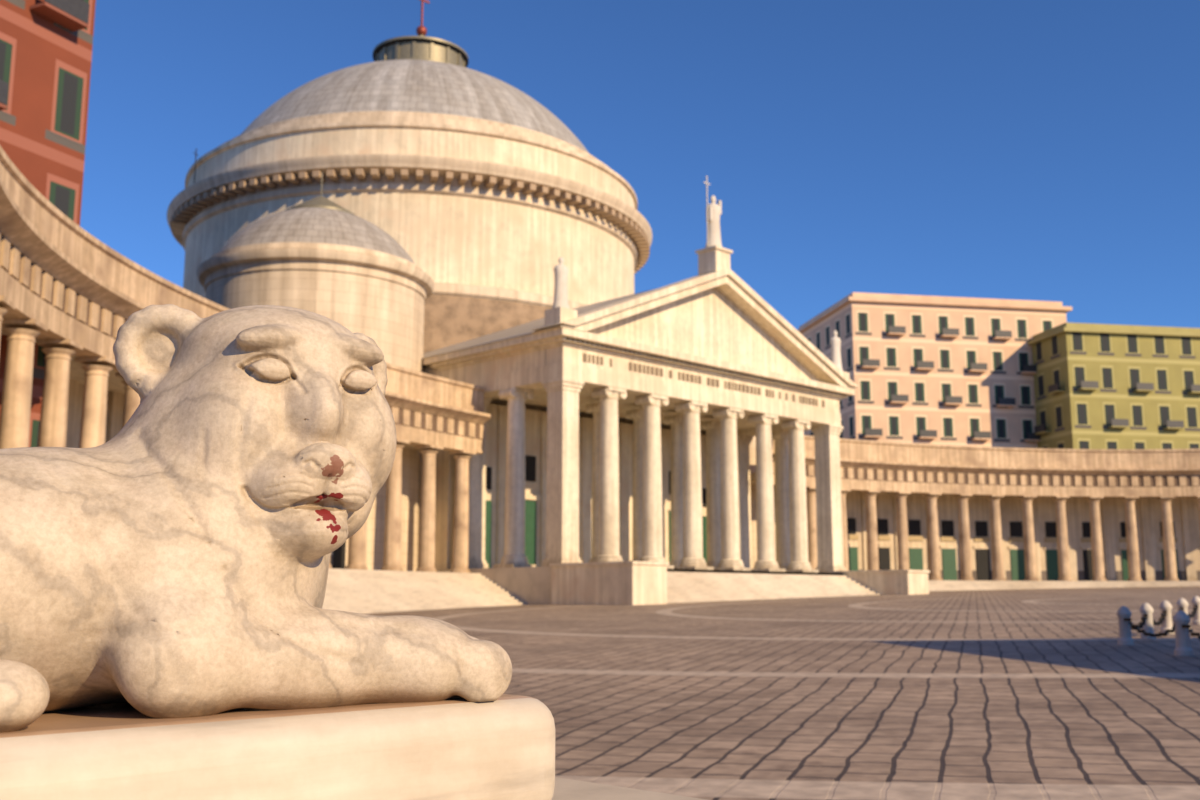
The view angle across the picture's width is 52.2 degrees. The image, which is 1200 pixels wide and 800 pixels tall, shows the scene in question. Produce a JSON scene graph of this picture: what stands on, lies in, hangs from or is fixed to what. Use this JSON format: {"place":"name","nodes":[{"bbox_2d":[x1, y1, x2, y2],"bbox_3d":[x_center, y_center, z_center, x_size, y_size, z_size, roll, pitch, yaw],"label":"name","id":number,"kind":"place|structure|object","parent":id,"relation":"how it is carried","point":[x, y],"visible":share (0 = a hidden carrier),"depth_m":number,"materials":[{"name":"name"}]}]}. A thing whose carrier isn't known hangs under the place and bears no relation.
{"place":"outdoors","nodes":[
{"label":"outdoors","id":0,"kind":"place"},
{"bbox_2d":[0,694,554,799],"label":"statue pedestal","id":1,"kind":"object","parent":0,"point":[502,747],"depth_m":2.12,"materials":[{"name":"beige stone"}]},
{"bbox_2d":[0,304,511,732],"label":"lion","id":2,"kind":"object","parent":1,"relation":"on","point":[185,531],"visible":0.99,"depth_m":2.23},
{"bbox_2d":[80,0,1199,329],"label":"sky","id":3,"kind":"structure","parent":0,"point":[1035,150],"materials":[{"name":"blue"}]},
{"bbox_2d":[368,586,1199,799],"bbox_3d":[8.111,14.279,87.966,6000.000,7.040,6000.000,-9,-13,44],"label":"ground","id":4,"kind":"structure","parent":0,"point":[1035,694],"depth_m":15.83,"materials":[{"name":"grey stone"}]},
{"bbox_2d":[0,0,95,446],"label":"orange palazzo","id":5,"kind":"structure","parent":4,"relation":"on","point":[46,46],"depth_m":50.71,"materials":[{"name":"paint"}]},
{"bbox_2d":[0,146,526,613],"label":"colonnade","id":6,"kind":"object","parent":4,"relation":"on","point":[74,296],"visible":0.27,"depth_m":52.20,"materials":[{"name":"stone"}]},
{"bbox_2d":[197,172,433,570],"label":"small domed rotunda","id":7,"kind":"structure","parent":4,"relation":"on","point":[339,264],"depth_m":82.95,"materials":[{"name":"stone"}]},
{"bbox_2d":[167,0,651,352],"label":"rotunda","id":8,"kind":"structure","parent":4,"relation":"on","point":[485,201],"depth_m":100.76,"materials":[{"name":"stone"}]},
{"bbox_2d":[552,777,706,799],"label":"strip","id":9,"kind":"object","parent":4,"relation":"on","point":[567,789],"depth_m":2.87,"materials":[{"name":"beige stone"}]},
{"bbox_2d":[418,245,929,604],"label":"portico","id":10,"kind":"structure","parent":4,"relation":"on","point":[610,465],"depth_m":88.38,"materials":[{"name":"stone"}]},
{"bbox_2d":[552,257,569,308],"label":"statue","id":11,"kind":"object","parent":10,"relation":"on","point":[561,287],"visible":0.91,"depth_m":79.47,"materials":[{"name":"stone"}]},
{"bbox_2d":[703,176,721,247],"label":"statue apex","id":12,"kind":"object","parent":10,"relation":"on","point":[713,211],"visible":0.88,"depth_m":91.55,"materials":[{"name":"stone"}]},
{"bbox_2d":[830,330,842,370],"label":"statue","id":13,"kind":"object","parent":10,"relation":"on","point":[835,340],"visible":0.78,"depth_m":101.47,"materials":[{"name":"stone"}]},
{"bbox_2d":[749,436,775,568],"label":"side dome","id":14,"kind":"structure","parent":4,"relation":"on","point":[752,449],"depth_m":110.86,"materials":[{"name":"stone"}]},
{"bbox_2d":[797,292,1071,447],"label":"cream block","id":15,"kind":"structure","parent":4,"relation":"on","point":[942,370],"depth_m":163.50,"materials":[{"name":"beige paint"}]},
{"bbox_2d":[750,435,1199,590],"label":"colonnade","id":16,"kind":"object","parent":4,"relation":"on","point":[955,518],"visible":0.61,"depth_m":117.55,"materials":[{"name":"stone"}]},
{"bbox_2d":[1028,322,1199,448],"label":"green block","id":17,"kind":"structure","parent":4,"relation":"on","point":[1105,386],"depth_m":158.65,"materials":[{"name":"paint"}]},
{"bbox_2d":[1116,596,1199,655],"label":"chained bollards","id":18,"kind":"object","parent":4,"relation":"on","point":[1181,629],"visible":1,"depth_m":25.35,"materials":[{"name":"stone"}]}
]}

